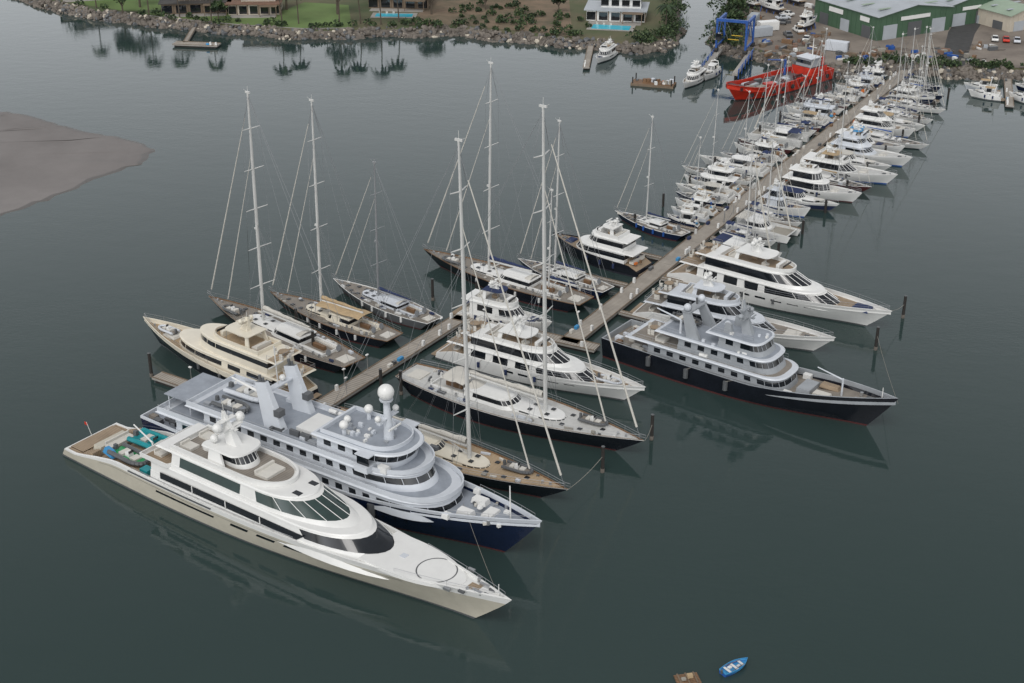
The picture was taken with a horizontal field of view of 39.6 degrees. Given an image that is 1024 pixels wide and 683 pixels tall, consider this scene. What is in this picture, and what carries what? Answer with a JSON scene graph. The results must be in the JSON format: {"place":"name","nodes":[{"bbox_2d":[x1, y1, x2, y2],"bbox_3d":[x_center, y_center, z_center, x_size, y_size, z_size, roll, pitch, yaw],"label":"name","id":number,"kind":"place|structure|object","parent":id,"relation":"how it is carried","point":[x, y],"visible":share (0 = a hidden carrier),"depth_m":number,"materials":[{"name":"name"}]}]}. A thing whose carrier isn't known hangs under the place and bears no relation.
{"place":"outdoors","nodes":[
{"label":"outdoors","id":0,"kind":"place"},
{"bbox_2d":[73,0,160,10],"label":"lawn","id":1,"kind":"structure","parent":0,"point":[130,5],"depth_m":435.54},
{"bbox_2d":[147,2,351,27],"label":"lawn","id":2,"kind":"structure","parent":0,"point":[310,12],"depth_m":420.22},
{"bbox_2d":[73,0,376,28],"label":"shrubbery","id":3,"kind":"object","parent":2,"relation":"on","point":[267,21],"visible":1,"depth_m":412.62,"materials":[{"name":"green plant"}]},
{"bbox_2d":[43,0,681,51],"bbox_3d":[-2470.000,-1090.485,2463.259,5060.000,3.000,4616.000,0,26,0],"label":"ground","id":4,"kind":"structure","parent":0,"point":[652,20],"depth_m":414.74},
{"bbox_2d":[158,0,230,16],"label":"modern house","id":5,"kind":"structure","parent":4,"relation":"on","point":[199,8],"depth_m":423.45,"materials":[{"name":"brown glass"}]},
{"bbox_2d":[225,0,282,17],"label":"modern house","id":6,"kind":"structure","parent":4,"relation":"on","point":[253,8],"depth_m":422.42,"materials":[{"name":"paint"}]},
{"bbox_2d":[18,0,686,54],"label":"rock seawall","id":7,"kind":"object","parent":4,"relation":"on","point":[116,16],"visible":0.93,"depth_m":406.97,"materials":[{"name":"stone"}]},
{"bbox_2d":[370,10,417,17],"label":"swimming pool","id":8,"kind":"structure","parent":4,"relation":"on","point":[393,14],"depth_m":421.71,"materials":[{"name":"liquid"}]},
{"bbox_2d":[387,16,583,35],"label":"shrubbery","id":9,"kind":"object","parent":4,"relation":"on","point":[572,32],"visible":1,"depth_m":407.43,"materials":[{"name":"green plant"}]},
{"bbox_2d":[586,21,635,31],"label":"swimming pool","id":10,"kind":"structure","parent":4,"relation":"in","point":[610,27],"depth_m":408.38,"materials":[{"name":"liquid"}]},
{"bbox_2d":[584,0,649,25],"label":"modern house","id":11,"kind":"structure","parent":4,"relation":"on","point":[625,12],"depth_m":415.25,"materials":[{"name":"white concrete"}]},
{"bbox_2d":[625,0,690,43],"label":"shrubbery","id":12,"kind":"object","parent":4,"relation":"on","point":[646,35],"visible":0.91,"depth_m":398.70,"materials":[{"name":"green plant"}]},
{"bbox_2d":[368,0,431,11],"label":"modern house","id":13,"kind":"structure","parent":0,"point":[407,5],"depth_m":429.55,"materials":[{"name":"beige glass"}]},
{"bbox_2d":[409,0,572,36],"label":"dirt ground","id":14,"kind":"structure","parent":0,"point":[440,8],"depth_m":424.82,"materials":[{"name":"soil"}]},
{"bbox_2d":[448,0,591,29],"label":"shrubbery","id":15,"kind":"object","parent":14,"relation":"on","point":[556,22],"visible":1,"depth_m":419.10,"materials":[{"name":"green plant"}]},
{"bbox_2d":[0,0,1023,682],"bbox_3d":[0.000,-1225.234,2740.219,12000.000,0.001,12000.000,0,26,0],"label":"water","id":16,"kind":"structure","parent":0,"point":[706,536],"depth_m":215.39,"materials":[{"name":"liquid"}]},
{"bbox_2d":[0,112,154,215],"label":"sandbank","id":17,"kind":"structure","parent":16,"relation":"on","point":[41,160],"depth_m":308.88,"materials":[{"name":"sand"}]},
{"bbox_2d":[152,366,191,387],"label":"pier","id":18,"kind":"structure","parent":16,"relation":"in","point":[167,379],"depth_m":214.54,"materials":[{"name":"wood"}]},
{"bbox_2d":[172,41,220,47],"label":"floating jetty","id":19,"kind":"object","parent":16,"relation":"on","point":[192,44],"visible":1,"depth_m":395.80,"materials":[{"name":"concrete"}]},
{"bbox_2d":[143,312,321,399],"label":"classic motor yacht","id":20,"kind":"object","parent":16,"relation":"on","point":[243,345],"visible":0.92,"depth_m":212.53,"materials":[{"name":"beige plastic"}]},
{"bbox_2d":[207,89,364,372],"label":"sailing yacht","id":21,"kind":"object","parent":16,"relation":"on","point":[327,353],"visible":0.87,"depth_m":223.38,"materials":[{"name":"white plastic"}]},
{"bbox_2d":[63,402,510,618],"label":"white superyacht","id":22,"kind":"object","parent":16,"relation":"on","point":[228,478],"visible":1,"depth_m":173.94,"materials":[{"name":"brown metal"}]},
{"bbox_2d":[268,97,402,347],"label":"sailing yacht","id":23,"kind":"object","parent":16,"relation":"on","point":[356,323],"visible":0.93,"depth_m":229.22,"materials":[{"name":"brown wood"}]},
{"bbox_2d":[140,346,541,551],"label":"grey superyacht","id":24,"kind":"object","parent":16,"relation":"on","point":[386,467],"visible":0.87,"depth_m":179.04,"materials":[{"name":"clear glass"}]},
{"bbox_2d":[332,159,441,329],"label":"sailing yacht","id":25,"kind":"object","parent":16,"relation":"on","point":[402,310],"visible":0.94,"depth_m":235.69,"materials":[{"name":"grey plastic"}]},
{"bbox_2d":[316,313,469,407],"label":"pier","id":26,"kind":"structure","parent":16,"relation":"in","point":[369,376],"depth_m":219.63,"materials":[{"name":"concrete"}]},
{"bbox_2d":[332,130,569,497],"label":"sailing yacht","id":27,"kind":"object","parent":16,"relation":"on","point":[477,465],"visible":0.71,"depth_m":186.45,"materials":[{"name":"brown wood"}]},
{"bbox_2d":[451,279,551,330],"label":"motor yacht","id":28,"kind":"object","parent":16,"relation":"on","point":[497,310],"visible":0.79,"depth_m":232.25,"materials":[{"name":"white plastic"}]},
{"bbox_2d":[422,61,593,311],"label":"sailing yacht","id":29,"kind":"object","parent":16,"relation":"on","point":[521,282],"visible":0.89,"depth_m":242.59,"materials":[{"name":"black plastic"}]},
{"bbox_2d":[395,104,644,450],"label":"sailing yacht","id":30,"kind":"object","parent":16,"relation":"on","point":[564,422],"visible":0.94,"depth_m":200.89,"materials":[{"name":"white plastic"}]},
{"bbox_2d":[451,308,600,353],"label":"pier","id":31,"kind":"structure","parent":16,"relation":"in","point":[592,347],"depth_m":225.78,"materials":[{"name":"concrete"}]},
{"bbox_2d":[431,314,644,400],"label":"motor yacht","id":32,"kind":"object","parent":16,"relation":"on","point":[571,374],"visible":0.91,"depth_m":214.17,"materials":[{"name":"white plastic"}]},
{"bbox_2d":[517,117,614,298],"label":"sailing yacht","id":33,"kind":"object","parent":16,"relation":"on","point":[603,288],"visible":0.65,"depth_m":245.11,"materials":[{"name":"white plastic"}]},
{"bbox_2d":[553,218,652,277],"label":"motor yacht","id":34,"kind":"object","parent":16,"relation":"on","point":[619,249],"visible":0.93,"depth_m":253.37,"materials":[{"name":"white plastic"}]},
{"bbox_2d":[596,38,618,63],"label":"motor cruiser","id":35,"kind":"object","parent":16,"relation":"on","point":[607,51],"visible":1,"depth_m":382.70,"materials":[{"name":"white plastic"}]},
{"bbox_2d":[615,114,689,240],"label":"sailing yacht","id":36,"kind":"object","parent":16,"relation":"on","point":[659,228],"visible":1,"depth_m":269.11,"materials":[{"name":"white plastic"}]},
{"bbox_2d":[630,73,676,88],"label":"work pontoon","id":37,"kind":"object","parent":16,"relation":"on","point":[655,83],"visible":1,"depth_m":360.66,"materials":[{"name":"brown wood"}]},
{"bbox_2d":[667,199,701,228],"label":"motor cruiser","id":38,"kind":"object","parent":16,"relation":"on","point":[688,211],"visible":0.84,"depth_m":271.65,"materials":[{"name":"white plastic"}]},
{"bbox_2d":[673,671,700,682],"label":"wooden raft","id":39,"kind":"object","parent":16,"relation":"on","point":[693,677],"visible":1,"depth_m":153.09,"materials":[{"name":"brown wood"}]},
{"bbox_2d":[671,196,709,223],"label":"express cruiser","id":40,"kind":"object","parent":16,"relation":"on","point":[703,216],"visible":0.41,"depth_m":275.08,"materials":[{"name":"white plastic"}]},
{"bbox_2d":[683,60,706,88],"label":"motor cruiser","id":41,"kind":"object","parent":16,"relation":"on","point":[695,74],"visible":1,"depth_m":361.15,"materials":[{"name":"white plastic"}]},
{"bbox_2d":[675,189,718,216],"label":"motor cruiser","id":42,"kind":"object","parent":16,"relation":"on","point":[712,210],"visible":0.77,"depth_m":278.29,"materials":[{"name":"white plastic"}]},
{"bbox_2d":[676,136,725,206],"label":"sailing boat","id":43,"kind":"object","parent":16,"relation":"on","point":[713,200],"visible":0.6,"depth_m":282.63,"materials":[{"name":"white plastic"}]},
{"bbox_2d":[676,176,735,203],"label":"express cruiser","id":44,"kind":"object","parent":16,"relation":"on","point":[716,189],"visible":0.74,"depth_m":285.94,"materials":[{"name":"white plastic"}]},
{"bbox_2d":[704,55,721,80],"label":"express cruiser","id":45,"kind":"object","parent":16,"relation":"on","point":[713,70],"visible":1,"depth_m":367.24,"materials":[{"name":"white plastic"}]},
{"bbox_2d":[684,157,745,196],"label":"motor cruiser","id":46,"kind":"object","parent":16,"relation":"on","point":[721,170],"visible":0.81,"depth_m":288.57,"materials":[{"name":"white plastic"}]},
{"bbox_2d":[681,87,755,185],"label":"sailing boat","id":47,"kind":"object","parent":16,"relation":"on","point":[745,179],"visible":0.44,"depth_m":295.26,"materials":[{"name":"white plastic"}]},
{"bbox_2d":[701,46,753,79],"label":"travel lift pier","id":48,"kind":"structure","parent":16,"relation":"in","point":[741,65],"depth_m":375.64,"materials":[{"name":"concrete"}]},
{"bbox_2d":[713,12,755,54],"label":"boat travel lift","id":49,"kind":"object","parent":48,"relation":"on","point":[722,18],"visible":1,"depth_m":382.33,"materials":[{"name":"metal"}]},
{"bbox_2d":[630,268,835,351],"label":"motor yacht","id":50,"kind":"object","parent":16,"relation":"on","point":[670,297],"visible":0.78,"depth_m":228.56,"materials":[{"name":"white plastic"}]},
{"bbox_2d":[719,657,747,676],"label":"rowing skiff","id":51,"kind":"object","parent":16,"relation":"on","point":[732,667],"visible":1,"depth_m":154.64,"materials":[{"name":"plastic"}]},
{"bbox_2d":[700,151,769,177],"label":"express cruiser","id":52,"kind":"object","parent":16,"relation":"on","point":[739,163],"visible":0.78,"depth_m":300.56,"materials":[{"name":"white plastic"}]},
{"bbox_2d":[560,56,914,343],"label":"pier","id":53,"kind":"structure","parent":16,"relation":"in","point":[629,293],"depth_m":267.56,"materials":[{"name":"concrete"}]},
{"bbox_2d":[704,140,781,256],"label":"sailing catamaran","id":54,"kind":"object","parent":16,"relation":"on","point":[730,239],"visible":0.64,"depth_m":257.61,"materials":[{"name":"white plastic"}]},
{"bbox_2d":[720,91,775,165],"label":"sailing boat","id":55,"kind":"object","parent":16,"relation":"on","point":[760,159],"visible":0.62,"depth_m":304.88,"materials":[{"name":"white plastic"}]},
{"bbox_2d":[719,169,777,246],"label":"sailing boat","id":56,"kind":"object","parent":16,"relation":"on","point":[751,235],"visible":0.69,"depth_m":264.58,"materials":[{"name":"white plastic"}]},
{"bbox_2d":[601,287,898,425],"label":"expedition yacht","id":57,"kind":"object","parent":16,"relation":"on","point":[740,357],"visible":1,"depth_m":209.76,"materials":[{"name":"grey metal"}]},
{"bbox_2d":[734,131,788,162],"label":"motor cruiser","id":58,"kind":"object","parent":16,"relation":"on","point":[763,142],"visible":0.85,"depth_m":308.53,"materials":[{"name":"white plastic"}]},
{"bbox_2d":[726,140,800,243],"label":"sailing catamaran","id":59,"kind":"object","parent":16,"relation":"on","point":[782,232],"visible":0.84,"depth_m":267.92,"materials":[{"name":"white plastic"}]},
{"bbox_2d":[738,63,794,154],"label":"sailing boat","id":60,"kind":"object","parent":16,"relation":"on","point":[786,148],"visible":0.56,"depth_m":312.77,"materials":[{"name":"white plastic"}]},
{"bbox_2d":[744,148,802,226],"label":"sailing boat","id":61,"kind":"object","parent":16,"relation":"on","point":[778,218],"visible":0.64,"depth_m":272.96,"materials":[{"name":"white plastic"}]},
{"bbox_2d":[664,234,891,325],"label":"motor yacht","id":62,"kind":"object","parent":16,"relation":"on","point":[767,278],"visible":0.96,"depth_m":238.52,"materials":[{"name":"white plastic"}]},
{"bbox_2d":[747,58,809,147],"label":"sailing catamaran","id":63,"kind":"object","parent":16,"relation":"on","point":[795,136],"visible":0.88,"depth_m":318.45,"materials":[{"name":"white plastic"}]},
{"bbox_2d":[726,40,833,99],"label":"red work barge","id":64,"kind":"object","parent":16,"relation":"on","point":[739,89],"visible":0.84,"depth_m":358.62,"materials":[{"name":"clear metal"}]},
{"bbox_2d":[750,175,809,217],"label":"motor cruiser","id":65,"kind":"object","parent":16,"relation":"on","point":[802,209],"visible":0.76,"depth_m":278.16,"materials":[{"name":"white plastic"}]},
{"bbox_2d":[758,56,816,136],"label":"sailing boat","id":66,"kind":"object","parent":16,"relation":"on","point":[807,131],"visible":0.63,"depth_m":323.94,"materials":[{"name":"white plastic"}]},
{"bbox_2d":[763,176,838,210],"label":"express cruiser","id":67,"kind":"object","parent":16,"relation":"on","point":[801,196],"visible":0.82,"depth_m":281.39,"materials":[{"name":"white plastic"}]},
{"bbox_2d":[778,104,828,128],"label":"express cruiser","id":68,"kind":"object","parent":16,"relation":"on","point":[825,123],"visible":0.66,"depth_m":330.40,"materials":[{"name":"white plastic"}]},
{"bbox_2d":[786,74,821,131],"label":"sailing boat","id":69,"kind":"object","parent":16,"relation":"on","point":[816,126],"visible":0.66,"depth_m":326.23,"materials":[{"name":"white plastic"}]},
{"bbox_2d":[785,92,836,122],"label":"motor cruiser","id":70,"kind":"object","parent":16,"relation":"on","point":[824,107],"visible":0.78,"depth_m":333.56,"materials":[{"name":"white plastic"}]},
{"bbox_2d":[795,40,843,114],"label":"sailing boat","id":71,"kind":"object","parent":16,"relation":"on","point":[837,110],"visible":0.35,"depth_m":338.35,"materials":[{"name":"white plastic"}]},
{"bbox_2d":[781,156,861,202],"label":"motor cruiser","id":72,"kind":"object","parent":16,"relation":"on","point":[806,177],"visible":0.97,"depth_m":286.21,"materials":[{"name":"white plastic"}]},
{"bbox_2d":[796,28,849,110],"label":"sailing boat","id":73,"kind":"object","parent":16,"relation":"on","point":[834,102],"visible":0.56,"depth_m":342.31,"materials":[{"name":"white plastic"}]},
{"bbox_2d":[797,70,870,191],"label":"sailing boat","id":74,"kind":"object","parent":16,"relation":"on","point":[842,181],"visible":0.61,"depth_m":290.80,"materials":[{"name":"white plastic"}]},
{"bbox_2d":[803,144,897,183],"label":"motor cruiser","id":75,"kind":"object","parent":16,"relation":"on","point":[849,169],"visible":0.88,"depth_m":296.71,"materials":[{"name":"white plastic"}]},
{"bbox_2d":[836,74,868,97],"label":"motor cruiser","id":76,"kind":"object","parent":16,"relation":"on","point":[863,93],"visible":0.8,"depth_m":351.79,"materials":[{"name":"white plastic"}]},
{"bbox_2d":[817,138,890,169],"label":"express cruiser","id":77,"kind":"object","parent":16,"relation":"on","point":[851,155],"visible":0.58,"depth_m":302.15,"materials":[{"name":"white plastic"}]},
{"bbox_2d":[816,123,911,166],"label":"motor cruiser","id":78,"kind":"object","parent":16,"relation":"on","point":[893,158],"visible":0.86,"depth_m":306.52,"materials":[{"name":"white plastic"}]},
{"bbox_2d":[828,119,904,152],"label":"motor cruiser","id":79,"kind":"object","parent":16,"relation":"on","point":[890,145],"visible":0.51,"depth_m":313.19,"materials":[{"name":"white plastic"}]},
{"bbox_2d":[846,100,914,137],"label":"motor cruiser","id":80,"kind":"object","parent":16,"relation":"on","point":[866,117],"visible":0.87,"depth_m":323.65,"materials":[{"name":"white plastic"}]},
{"bbox_2d":[847,33,930,149],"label":"sailing boat","id":81,"kind":"object","parent":16,"relation":"on","point":[910,144],"visible":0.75,"depth_m":315.93,"materials":[{"name":"white plastic"}]},
{"bbox_2d":[857,111,924,131],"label":"express cruiser","id":82,"kind":"object","parent":16,"relation":"on","point":[917,126],"visible":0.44,"depth_m":327.00,"materials":[{"name":"white plastic"}]},
{"bbox_2d":[877,54,920,113],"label":"sailing boat","id":83,"kind":"object","parent":16,"relation":"on","point":[884,104],"visible":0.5,"depth_m":337.97,"materials":[{"name":"white plastic"}]},
{"bbox_2d":[875,28,934,124],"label":"sailing boat","id":84,"kind":"object","parent":16,"relation":"on","point":[903,115],"visible":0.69,"depth_m":332.04,"materials":[{"name":"white plastic"}]},
{"bbox_2d":[884,80,934,104],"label":"motor cruiser","id":85,"kind":"object","parent":16,"relation":"on","point":[923,98],"visible":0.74,"depth_m":346.41,"materials":[{"name":"white plastic"}]},
{"bbox_2d":[879,26,946,113],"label":"sailing boat","id":86,"kind":"object","parent":16,"relation":"on","point":[935,110],"visible":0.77,"depth_m":340.02,"materials":[{"name":"white plastic"}]},
{"bbox_2d":[893,28,945,99],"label":"sailing boat","id":87,"kind":"object","parent":16,"relation":"on","point":[938,96],"visible":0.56,"depth_m":349.16,"materials":[{"name":"white plastic"}]},
{"bbox_2d":[905,33,941,90],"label":"sailing boat","id":88,"kind":"object","parent":16,"relation":"on","point":[933,86],"visible":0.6,"depth_m":356.58,"materials":[{"name":"white plastic"}]},
{"bbox_2d":[964,75,1000,91],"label":"express cruiser","id":89,"kind":"object","parent":16,"relation":"on","point":[982,83],"visible":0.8,"depth_m":355.58,"materials":[{"name":"white plastic"}]},
{"bbox_2d":[968,81,1004,101],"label":"express cruiser","id":90,"kind":"object","parent":16,"relation":"on","point":[987,93],"visible":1,"depth_m":349.34,"materials":[{"name":"white plastic"}]},
{"bbox_2d":[1003,78,1013,108],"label":"floating jetty","id":91,"kind":"object","parent":16,"relation":"on","point":[1009,100],"visible":0.95,"depth_m":352.75,"materials":[{"name":"wood"}]},
{"bbox_2d":[724,1,1023,79],"bbox_3d":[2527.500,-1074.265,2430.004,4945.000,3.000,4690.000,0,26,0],"label":"ground","id":92,"kind":"structure","parent":0,"point":[895,64],"depth_m":372.81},
{"bbox_2d":[723,0,749,14],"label":"tree","id":93,"kind":"object","parent":92,"relation":"on","point":[733,4],"visible":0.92,"depth_m":405.88,"materials":[{"name":"green plant"}]},
{"bbox_2d":[704,27,1023,80],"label":"rock seawall","id":94,"kind":"object","parent":92,"relation":"on","point":[1002,73],"visible":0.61,"depth_m":369.82,"materials":[{"name":"stone"}]},
{"bbox_2d":[842,50,1023,68],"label":"shrubbery","id":95,"kind":"object","parent":92,"relation":"on","point":[950,63],"visible":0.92,"depth_m":371.23,"materials":[{"name":"green plant"}]},
{"bbox_2d":[739,0,1023,67],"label":"boatyard paving","id":96,"kind":"structure","parent":0,"point":[1013,53],"depth_m":394.56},
{"bbox_2d":[699,0,759,45],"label":"shrubbery","id":97,"kind":"object","parent":96,"relation":"on","point":[736,29],"visible":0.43,"depth_m":398.56,"materials":[{"name":"green plant"}]},
{"bbox_2d":[750,25,772,37],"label":"shipping container","id":98,"kind":"object","parent":96,"relation":"on","point":[763,30],"visible":0.94,"depth_m":398.34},
{"bbox_2d":[760,6,778,13],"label":"boat cradle","id":99,"kind":"object","parent":96,"relation":"on","point":[762,9],"visible":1,"depth_m":425.85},
{"bbox_2d":[759,0,785,12],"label":"motor cruiser","id":100,"kind":"object","parent":99,"relation":"on","point":[774,5],"visible":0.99,"depth_m":423.03,"materials":[{"name":"white plastic"}]},
{"bbox_2d":[803,23,815,30],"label":"boat cradle","id":101,"kind":"object","parent":96,"relation":"on","point":[812,27],"visible":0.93,"depth_m":406.63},
{"bbox_2d":[796,7,816,28],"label":"motor cruiser","id":102,"kind":"object","parent":101,"relation":"on","point":[808,19],"visible":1,"depth_m":403.61,"materials":[{"name":"white plastic"}]},
{"bbox_2d":[825,39,849,51],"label":"shipping container","id":103,"kind":"object","parent":96,"relation":"on","point":[840,45],"visible":0.94,"depth_m":383.83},
{"bbox_2d":[814,0,953,40],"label":"boat shed","id":104,"kind":"object","parent":96,"relation":"on","point":[889,19],"visible":0.99,"depth_m":400.39,"materials":[{"name":"metal"}]},
{"bbox_2d":[932,0,990,26],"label":"boat shed","id":105,"kind":"object","parent":96,"relation":"on","point":[964,12],"visible":0.42,"depth_m":410.00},
{"bbox_2d":[976,0,1023,31],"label":"boat shed","id":106,"kind":"object","parent":96,"relation":"on","point":[1006,15],"visible":0.79,"depth_m":406.76,"materials":[{"name":"paint"}]},
{"bbox_2d":[941,23,980,65],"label":"road","id":107,"kind":"structure","parent":0,"point":[961,37],"depth_m":396.50,"materials":[{"name":"asphalt"}]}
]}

